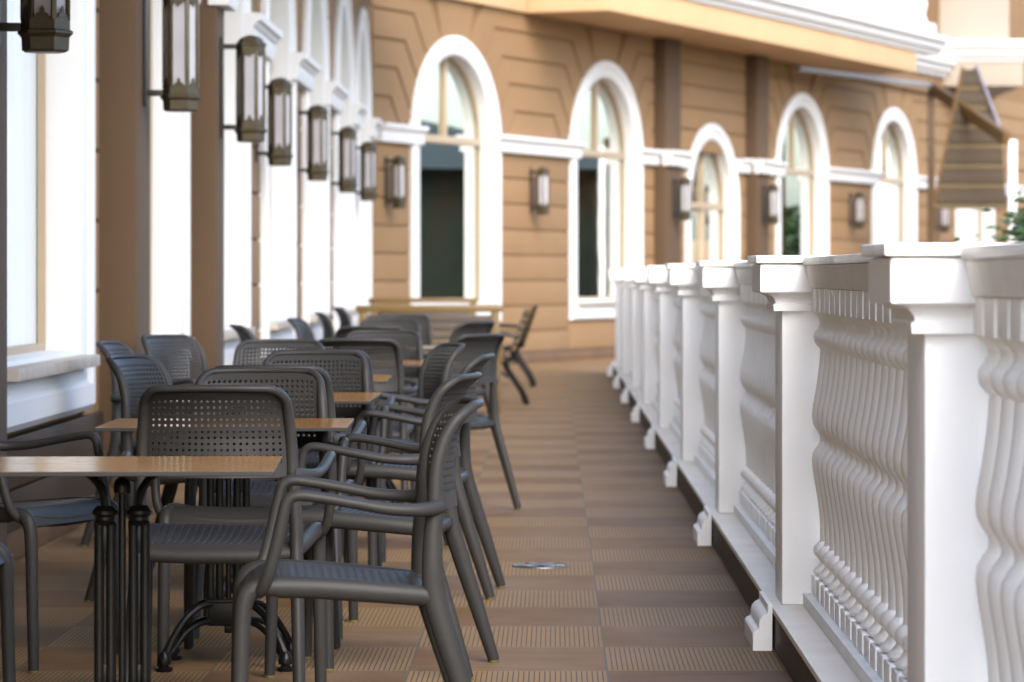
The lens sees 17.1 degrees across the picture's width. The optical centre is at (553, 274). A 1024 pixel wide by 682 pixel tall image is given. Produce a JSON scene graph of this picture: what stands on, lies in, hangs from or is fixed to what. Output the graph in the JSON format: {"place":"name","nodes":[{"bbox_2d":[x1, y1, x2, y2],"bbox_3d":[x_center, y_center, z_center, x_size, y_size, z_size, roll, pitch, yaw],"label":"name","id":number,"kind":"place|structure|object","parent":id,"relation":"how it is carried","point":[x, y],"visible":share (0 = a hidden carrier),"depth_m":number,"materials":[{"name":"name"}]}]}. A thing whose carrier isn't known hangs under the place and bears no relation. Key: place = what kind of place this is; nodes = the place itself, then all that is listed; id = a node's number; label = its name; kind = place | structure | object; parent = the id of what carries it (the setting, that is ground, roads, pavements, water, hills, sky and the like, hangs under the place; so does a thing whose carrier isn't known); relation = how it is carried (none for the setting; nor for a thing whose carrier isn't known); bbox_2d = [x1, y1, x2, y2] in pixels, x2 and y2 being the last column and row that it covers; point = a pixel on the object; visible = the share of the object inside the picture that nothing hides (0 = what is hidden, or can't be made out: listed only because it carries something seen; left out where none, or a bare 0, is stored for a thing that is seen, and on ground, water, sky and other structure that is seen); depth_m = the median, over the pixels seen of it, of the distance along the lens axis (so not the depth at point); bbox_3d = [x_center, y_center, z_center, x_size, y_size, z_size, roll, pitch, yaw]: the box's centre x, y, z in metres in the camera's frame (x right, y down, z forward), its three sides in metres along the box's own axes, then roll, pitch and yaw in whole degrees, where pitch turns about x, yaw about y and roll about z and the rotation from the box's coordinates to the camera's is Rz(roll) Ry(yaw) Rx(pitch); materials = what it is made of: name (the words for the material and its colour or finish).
{"place":"outdoors","nodes":[
{"label":"outdoors","id":0,"kind":"place"},
{"bbox_2d":[0,358,792,681],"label":"terrace floor","id":1,"kind":"structure","parent":0,"point":[642,588],"depth_m":12.96,"materials":[{"name":"tile"}]},
{"bbox_2d":[0,542,15,681],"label":"armchair","id":2,"kind":"object","parent":1,"relation":"on","point":[7,615],"visible":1,"depth_m":9.03,"materials":[{"name":"plastic"}]},
{"bbox_2d":[0,431,118,672],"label":"armchair","id":3,"kind":"object","parent":1,"relation":"on","point":[30,516],"visible":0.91,"depth_m":10.40,"materials":[{"name":"plastic"}]},
{"bbox_2d":[81,341,190,546],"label":"armchair","id":4,"kind":"object","parent":1,"relation":"on","point":[106,348],"visible":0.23,"depth_m":15.00,"materials":[{"name":"plastic"}]},
{"bbox_2d":[0,456,281,681],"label":"cafe table","id":5,"kind":"object","parent":1,"relation":"on","point":[92,469],"visible":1,"depth_m":8.18,"materials":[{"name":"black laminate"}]},
{"bbox_2d":[84,354,281,601],"bbox_3d":[-1.349,0.748,12.601,0.631,0.904,0.608,0,0,18],"label":"armchair","id":6,"kind":"object","parent":1,"relation":"on","point":[136,379],"visible":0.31,"depth_m":12.66,"materials":[{"name":"plastic"}]},
{"bbox_2d":[126,334,279,518],"bbox_3d":[-1.724,0.748,16.753,0.631,0.904,0.608,0,0,34],"label":"armchair","id":7,"kind":"object","parent":1,"relation":"on","point":[157,347],"visible":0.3,"depth_m":16.92,"materials":[{"name":"plastic"}]},
{"bbox_2d":[94,418,353,671],"bbox_3d":[-1.000,0.828,10.445,0.750,0.745,0.660,0,0,-1],"label":"cafe table","id":8,"kind":"object","parent":1,"relation":"on","point":[216,603],"visible":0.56,"depth_m":10.43,"materials":[{"name":"black metal"}]},
{"bbox_2d":[118,385,335,681],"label":"armchair","id":9,"kind":"object","parent":1,"relation":"on","point":[205,544],"visible":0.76,"depth_m":9.26,"materials":[{"name":"plastic"}]},
{"bbox_2d":[229,324,261,450],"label":"armchair","id":10,"kind":"object","parent":1,"relation":"on","point":[244,333],"visible":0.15,"depth_m":20.26,"materials":[{"name":"plastic"}]},
{"bbox_2d":[151,367,348,670],"bbox_3d":[-0.935,0.748,10.605,0.608,0.904,0.631,0,0,0],"label":"armchair","id":11,"kind":"object","parent":1,"relation":"on","point":[188,511],"visible":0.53,"depth_m":10.75,"materials":[{"name":"plastic"}]},
{"bbox_2d":[165,392,381,596],"bbox_3d":[-1.040,0.828,12.700,0.750,0.745,0.900,0,0,0],"label":"cafe table","id":12,"kind":"object","parent":1,"relation":"on","point":[355,397],"visible":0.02,"depth_m":12.60,"materials":[{"name":"brown laminate"}]},
{"bbox_2d":[188,365,366,640],"bbox_3d":[-0.945,0.748,11.455,0.608,0.904,0.631,0,0,0],"label":"armchair","id":13,"kind":"object","parent":1,"relation":"on","point":[261,493],"visible":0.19,"depth_m":11.28,"materials":[{"name":"plastic"}]},
{"bbox_2d":[220,339,342,455],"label":"armchair","id":14,"kind":"object","parent":1,"relation":"on","point":[264,344],"visible":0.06,"depth_m":15.64,"materials":[{"name":"plastic"}]},
{"bbox_2d":[287,318,314,339],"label":"armchair","id":15,"kind":"object","parent":1,"relation":"on","point":[302,328],"visible":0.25,"depth_m":23.48,"materials":[{"name":"plastic"}]},
{"bbox_2d":[233,350,388,565],"bbox_3d":[-0.930,0.748,13.045,0.608,0.904,0.631,0,0,0],"label":"armchair","id":16,"kind":"object","parent":1,"relation":"on","point":[321,356],"visible":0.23,"depth_m":13.25,"materials":[{"name":"plastic"}]},
{"bbox_2d":[253,349,394,565],"bbox_3d":[-0.950,0.748,13.805,0.608,0.904,0.631,0,0,-3],"label":"armchair","id":17,"kind":"object","parent":1,"relation":"on","point":[313,457],"visible":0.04,"depth_m":13.64,"materials":[{"name":"plastic"}]},
{"bbox_2d":[332,307,351,336],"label":"armchair","id":18,"kind":"object","parent":1,"relation":"on","point":[344,317],"visible":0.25,"depth_m":31.22,"materials":[{"name":"plastic"}]},
{"bbox_2d":[314,312,384,392],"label":"armchair","id":19,"kind":"object","parent":1,"relation":"on","point":[328,328],"visible":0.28,"depth_m":27.02,"materials":[{"name":"plastic"}]},
{"bbox_2d":[231,396,483,681],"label":"armchair","id":20,"kind":"object","parent":1,"relation":"on","point":[432,497],"visible":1,"depth_m":7.95,"materials":[{"name":"plastic"}]},
{"bbox_2d":[318,338,417,503],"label":"armchair","id":21,"kind":"object","parent":1,"relation":"on","point":[402,430],"visible":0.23,"depth_m":16.04,"materials":[{"name":"plastic"}]},
{"bbox_2d":[358,375,391,383],"bbox_3d":[-1.100,0.828,14.980,0.750,0.745,0.900,0,0,-2],"label":"cafe table","id":22,"kind":"object","parent":1,"relation":"on","point":[381,379],"depth_m":14.91,"materials":[{"name":"brown wood"}]},
{"bbox_2d":[334,326,416,453],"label":"armchair","id":23,"kind":"object","parent":1,"relation":"on","point":[343,330],"visible":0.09,"depth_m":19.81,"materials":[{"name":"plastic"}]},
{"bbox_2d":[324,346,435,393],"bbox_3d":[-1.080,0.828,21.400,0.750,0.745,0.900,0,0,0],"label":"cafe table","id":24,"kind":"object","parent":1,"relation":"on","point":[428,347],"visible":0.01,"depth_m":21.27,"materials":[{"name":"brown wood"}]},
{"bbox_2d":[264,372,498,680],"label":"armchair","id":25,"kind":"object","parent":1,"relation":"on","point":[448,391],"visible":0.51,"depth_m":10.13,"materials":[{"name":"plastic"}]},
{"bbox_2d":[348,360,423,503],"bbox_3d":[-1.000,0.828,17.620,0.750,0.745,0.900,0,0,0],"label":"cafe table","id":26,"kind":"object","parent":1,"relation":"on","point":[406,363],"visible":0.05,"depth_m":17.50,"materials":[{"name":"brown wood"}]},
{"bbox_2d":[343,330,429,417],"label":"armchair","id":27,"kind":"object","parent":1,"relation":"on","point":[415,336],"visible":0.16,"depth_m":18.24,"materials":[{"name":"plastic"}]},
{"bbox_2d":[359,319,430,371],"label":"armchair","id":28,"kind":"object","parent":1,"relation":"on","point":[413,323],"visible":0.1,"depth_m":22.87,"materials":[{"name":"plastic"}]},
{"bbox_2d":[336,342,464,557],"bbox_3d":[-0.686,0.748,14.751,0.631,0.904,0.608,0,0,-16],"label":"armchair","id":29,"kind":"object","parent":1,"relation":"on","point":[439,360],"visible":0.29,"depth_m":14.91,"materials":[{"name":"plastic"}]},
{"bbox_2d":[374,315,441,379],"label":"armchair","id":30,"kind":"object","parent":1,"relation":"on","point":[421,320],"visible":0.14,"depth_m":25.21,"materials":[{"name":"plastic"}]},
{"bbox_2d":[368,298,477,314],"bbox_3d":[-1.470,0.730,37.980,1.240,0.940,0.560,0,0,0],"label":"wooden bench","id":31,"kind":"object","parent":1,"relation":"on","point":[375,301],"visible":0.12,"depth_m":38.19,"materials":[{"name":"brown wood"}]},
{"bbox_2d":[343,353,505,599],"bbox_3d":[-0.516,0.748,12.820,0.631,0.904,0.608,0,0,4],"label":"armchair","id":32,"kind":"object","parent":1,"relation":"on","point":[472,517],"visible":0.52,"depth_m":12.61,"materials":[{"name":"plastic"}]},
{"bbox_2d":[356,305,503,414],"bbox_3d":[-1.049,0.730,29.020,1.240,0.940,0.560,0,0,2],"label":"wooden bench","id":33,"kind":"object","parent":1,"relation":"on","point":[363,310],"visible":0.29,"depth_m":28.75,"materials":[{"name":"brown wood"}]},
{"bbox_2d":[409,322,460,357],"bbox_3d":[-1.140,0.831,33.195,0.720,0.752,0.890,0,0,0],"label":"garden table","id":34,"kind":"object","parent":1,"relation":"on","point":[441,331],"visible":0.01,"depth_m":32.77,"materials":[{"name":"brown wood"}]},
{"bbox_2d":[387,321,494,453],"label":"armchair","id":35,"kind":"object","parent":1,"relation":"on","point":[474,327],"visible":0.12,"depth_m":21.88,"materials":[{"name":"plastic"}]},
{"bbox_2d":[364,333,520,509],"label":"armchair","id":36,"kind":"object","parent":1,"relation":"on","point":[480,344],"visible":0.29,"depth_m":17.33,"materials":[{"name":"plastic"}]},
{"bbox_2d":[477,304,537,386],"bbox_3d":[-0.527,0.757,36.599,0.693,0.890,0.580,0,0,2],"label":"garden chair","id":37,"kind":"object","parent":1,"relation":"on","point":[520,361],"visible":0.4,"depth_m":36.34,"materials":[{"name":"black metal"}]},
{"bbox_2d":[0,0,1023,585],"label":"hotel building","id":38,"kind":"structure","parent":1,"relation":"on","point":[128,218],"depth_m":45.02,"materials":[{"name":"beige paint"}]},
{"bbox_2d":[0,0,72,53],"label":"wall lantern","id":39,"kind":"object","parent":38,"relation":"attached to","point":[43,27],"depth_m":12.63,"materials":[{"name":"brown metal"}]},
{"bbox_2d":[7,0,99,432],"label":"window","id":40,"kind":"structure","parent":38,"relation":"in","point":[52,358],"depth_m":16.16,"materials":[{"name":"white paint"}]},
{"bbox_2d":[143,0,200,111],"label":"wall lantern","id":41,"kind":"object","parent":38,"relation":"attached to","point":[179,92],"depth_m":17.23,"materials":[{"name":"brown metal"}]},
{"bbox_2d":[150,0,194,377],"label":"window","id":42,"kind":"structure","parent":38,"relation":"in","point":[170,132],"depth_m":20.49,"materials":[{"name":"white paint"}]},
{"bbox_2d":[224,0,255,364],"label":"window","id":43,"kind":"structure","parent":38,"relation":"in","point":[237,155],"depth_m":24.64,"materials":[{"name":"white paint"}]},
{"bbox_2d":[220,35,266,142],"bbox_3d":[-1.942,-1.166,21.300,0.292,0.672,0.180,0,0,0],"label":"wall lantern","id":44,"kind":"object","parent":38,"relation":"attached to","point":[249,126],"depth_m":21.24,"materials":[{"name":"brown metal"}]},
{"bbox_2d":[255,77,293,165],"bbox_3d":[-2.130,-1.166,25.900,0.292,0.672,0.180,0,0,0],"label":"wall lantern","id":45,"kind":"object","parent":38,"relation":"attached to","point":[278,152],"depth_m":25.83,"materials":[{"name":"brown metal"}]},
{"bbox_2d":[258,0,296,356],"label":"window","id":46,"kind":"structure","parent":38,"relation":"in","point":[278,184],"depth_m":29.04,"materials":[{"name":"white paint"}]},
{"bbox_2d":[297,105,328,180],"bbox_3d":[-2.130,-1.166,30.020,0.292,0.672,0.180,0,0,0],"label":"wall lantern","id":47,"kind":"object","parent":38,"relation":"attached to","point":[316,169],"depth_m":29.96,"materials":[{"name":"brown metal"}]},
{"bbox_2d":[300,0,333,340],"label":"window","id":48,"kind":"structure","parent":38,"relation":"in","point":[315,283],"depth_m":33.37,"materials":[{"name":"white paint"}]},
{"bbox_2d":[330,126,357,192],"bbox_3d":[-2.130,-1.166,34.400,0.292,0.672,0.180,0,0,0],"label":"wall lantern","id":49,"kind":"object","parent":38,"relation":"attached to","point":[347,160],"depth_m":34.34,"materials":[{"name":"brown metal"}]},
{"bbox_2d":[331,0,358,332],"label":"window","id":50,"kind":"structure","parent":38,"relation":"in","point":[343,214],"depth_m":37.51,"materials":[{"name":"white paint"}]},
{"bbox_2d":[354,7,371,325],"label":"window","id":51,"kind":"structure","parent":38,"relation":"in","point":[362,53],"depth_m":41.11,"materials":[{"name":"white paint"}]},
{"bbox_2d":[355,141,377,200],"bbox_3d":[-2.130,-1.166,38.250,0.292,0.672,0.180,0,0,0],"label":"wall lantern","id":52,"kind":"object","parent":38,"relation":"attached to","point":[368,172],"depth_m":38.18,"materials":[{"name":"brown metal"}]},
{"bbox_2d":[385,155,406,208],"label":"wall lantern","id":53,"kind":"object","parent":38,"relation":"attached to","point":[398,200],"depth_m":42.65,"materials":[{"name":"brown metal"}]},
{"bbox_2d":[408,36,501,322],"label":"window","id":54,"kind":"structure","parent":38,"relation":"in","point":[455,198],"depth_m":45.27,"materials":[{"name":"white paint"}]},
{"bbox_2d":[530,167,549,214],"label":"wall lantern","id":55,"kind":"object","parent":38,"relation":"attached to","point":[542,208],"depth_m":47.14,"materials":[{"name":"brown metal"}]},
{"bbox_2d":[568,60,643,319],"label":"window","id":56,"kind":"structure","parent":38,"relation":"in","point":[606,206],"depth_m":50.30,"materials":[{"name":"white paint"}]},
{"bbox_2d":[673,177,690,220],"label":"wall lantern","id":57,"kind":"object","parent":38,"relation":"attached to","point":[684,213],"depth_m":52.03,"materials":[{"name":"brown metal"}]},
{"bbox_2d":[683,123,739,263],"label":"window","id":58,"kind":"structure","parent":38,"relation":"in","point":[712,233],"depth_m":54.90,"materials":[{"name":"white paint"}]},
{"bbox_2d":[762,184,778,224],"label":"wall lantern","id":59,"kind":"object","parent":38,"relation":"attached to","point":[773,205],"depth_m":56.08,"materials":[{"name":"brown metal"}]},
{"bbox_2d":[774,93,828,254],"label":"window","id":60,"kind":"structure","parent":38,"relation":"in","point":[802,228],"depth_m":59.34,"materials":[{"name":"white paint"}]},
{"bbox_2d":[849,192,864,228],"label":"wall lantern","id":61,"kind":"object","parent":38,"relation":"attached to","point":[858,223],"depth_m":61.30,"materials":[{"name":"white glass"}]},
{"bbox_2d":[870,108,916,243],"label":"window","id":62,"kind":"structure","parent":38,"relation":"in","point":[893,203],"depth_m":64.68,"materials":[{"name":"white paint"}]},
{"bbox_2d":[797,65,1016,242],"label":"awning","id":63,"kind":"object","parent":38,"relation":"attached to","point":[971,175],"visible":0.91,"depth_m":59.59,"materials":[{"name":"wood"}]},
{"bbox_2d":[935,209,949,232],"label":"wall lantern","id":64,"kind":"object","parent":38,"relation":"attached to","point":[944,222],"depth_m":66.68,"materials":[{"name":"white glass"}]},
{"bbox_2d":[955,209,994,242],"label":"window","id":65,"kind":"structure","parent":38,"relation":"in","point":[973,222],"depth_m":70.26,"materials":[{"name":"white paint"}]},
{"bbox_2d":[499,308,530,404],"bbox_3d":[-0.568,0.757,31.602,0.693,0.890,0.580,0,0,-3],"label":"garden chair","id":66,"kind":"object","parent":1,"relation":"on","point":[511,356],"visible":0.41,"depth_m":31.36,"materials":[{"name":"black metal"}]},
{"bbox_2d":[512,562,568,568],"bbox_3d":[-0.055,1.195,14.000,0.240,0.010,0.240,0,0,0],"label":"floor drain","id":67,"kind":"object","parent":1,"relation":"on","point":[540,565],"visible":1,"depth_m":13.98,"materials":[{"name":"metal"}]},
{"bbox_2d":[607,270,621,375],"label":"balustrade post","id":68,"kind":"object","parent":1,"relation":"on","point":[618,323],"visible":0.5,"depth_m":40.32,"materials":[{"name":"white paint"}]},
{"bbox_2d":[613,269,630,387],"bbox_3d":[0.892,0.569,36.285,0.514,1.262,0.504,0,0,0],"label":"balustrade post","id":69,"kind":"object","parent":1,"relation":"on","point":[626,329],"visible":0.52,"depth_m":36.12,"materials":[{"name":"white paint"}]},
{"bbox_2d":[621,268,642,402],"bbox_3d":[0.892,0.569,32.085,0.514,1.262,0.504,0,0,0],"label":"balustrade post","id":70,"kind":"object","parent":1,"relation":"on","point":[636,333],"visible":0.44,"depth_m":31.92,"materials":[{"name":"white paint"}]},
{"bbox_2d":[631,267,657,421],"bbox_3d":[0.892,0.569,27.885,0.514,1.262,0.504,0,0,0],"label":"balustrade post","id":71,"kind":"object","parent":1,"relation":"on","point":[650,340],"visible":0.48,"depth_m":27.72,"materials":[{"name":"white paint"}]},
{"bbox_2d":[644,266,676,448],"bbox_3d":[0.892,0.569,23.685,0.514,1.262,0.504,0,0,0],"label":"balustrade post","id":72,"kind":"object","parent":1,"relation":"on","point":[667,348],"visible":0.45,"depth_m":23.52,"materials":[{"name":"white paint"}]},
{"bbox_2d":[663,264,703,486],"bbox_3d":[0.892,0.569,19.485,0.514,1.262,0.504,0,0,0],"label":"balustrade post","id":73,"kind":"object","parent":1,"relation":"on","point":[683,279],"visible":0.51,"depth_m":19.32,"materials":[{"name":"white paint"}]},
{"bbox_2d":[693,261,745,545],"bbox_3d":[0.892,0.569,15.285,0.514,1.262,0.504,0,0,0],"label":"balustrade post","id":74,"kind":"object","parent":1,"relation":"on","point":[718,280],"visible":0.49,"depth_m":15.12,"materials":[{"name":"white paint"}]},
{"bbox_2d":[611,362,860,681],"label":"kerb","id":75,"kind":"structure","parent":1,"relation":"on","point":[805,649],"depth_m":12.52,"materials":[{"name":"stone"}]},
{"bbox_2d":[639,294,642,391],"bbox_3d":[0.897,0.502,29.985,0.204,1.115,3.872,0,0,0],"label":"balustrade bay","id":76,"kind":"object","parent":75,"relation":"on","point":[641,386],"visible":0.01,"depth_m":31.64,"materials":[{"name":"white stone"}]},
{"bbox_2d":[652,269,667,411],"bbox_3d":[0.897,0.502,25.785,0.204,1.115,3.872,0,0,0],"label":"balustrade bay","id":77,"kind":"object","parent":75,"relation":"on","point":[655,403],"visible":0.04,"depth_m":27.37,"materials":[{"name":"white stone"}]},
{"bbox_2d":[669,268,680,441],"bbox_3d":[0.897,0.502,21.585,0.204,1.115,3.872,0,0,0],"label":"balustrade bay","id":78,"kind":"object","parent":75,"relation":"on","point":[675,426],"visible":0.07,"depth_m":22.87,"materials":[{"name":"white stone"}]},
{"bbox_2d":[694,266,714,486],"bbox_3d":[0.897,0.502,17.385,0.204,1.115,3.872,0,0,0],"label":"balustrade bay","id":79,"kind":"object","parent":75,"relation":"on","point":[705,459],"visible":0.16,"depth_m":18.47,"materials":[{"name":"white stone"}]},
{"bbox_2d":[733,261,774,566],"bbox_3d":[0.897,0.502,13.185,0.204,1.115,3.872,0,0,0],"label":"balustrade bay","id":80,"kind":"object","parent":75,"relation":"on","point":[754,511],"visible":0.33,"depth_m":13.90,"materials":[{"name":"white stone"}]},
{"bbox_2d":[803,254,906,681],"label":"balustrade bay","id":81,"kind":"object","parent":75,"relation":"on","point":[855,602],"visible":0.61,"depth_m":9.32,"materials":[{"name":"white stone"}]},
{"bbox_2d":[960,242,1023,681],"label":"balustrade bay","id":82,"kind":"object","parent":75,"relation":"on","point":[996,275],"visible":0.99,"depth_m":6.40,"materials":[{"name":"stone"}]},
{"bbox_2d":[745,255,832,650],"bbox_3d":[0.892,0.569,11.085,0.514,1.262,0.504,0,0,0],"label":"balustrade post","id":83,"kind":"object","parent":1,"relation":"on","point":[781,283],"visible":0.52,"depth_m":10.92,"materials":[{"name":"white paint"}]},
{"bbox_2d":[861,243,1006,681],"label":"balustrade post","id":84,"kind":"object","parent":1,"relation":"on","point":[922,292],"visible":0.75,"depth_m":6.72,"materials":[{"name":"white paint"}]},
{"label":"ground","id":85,"kind":"structure","parent":0,"visible":0},
{"bbox_2d":[953,154,1023,242],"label":"shrub","id":86,"kind":"object","parent":85,"relation":"on","point":[1016,231],"visible":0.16,"depth_m":25.03,"materials":[{"name":"green plant"}]}
]}

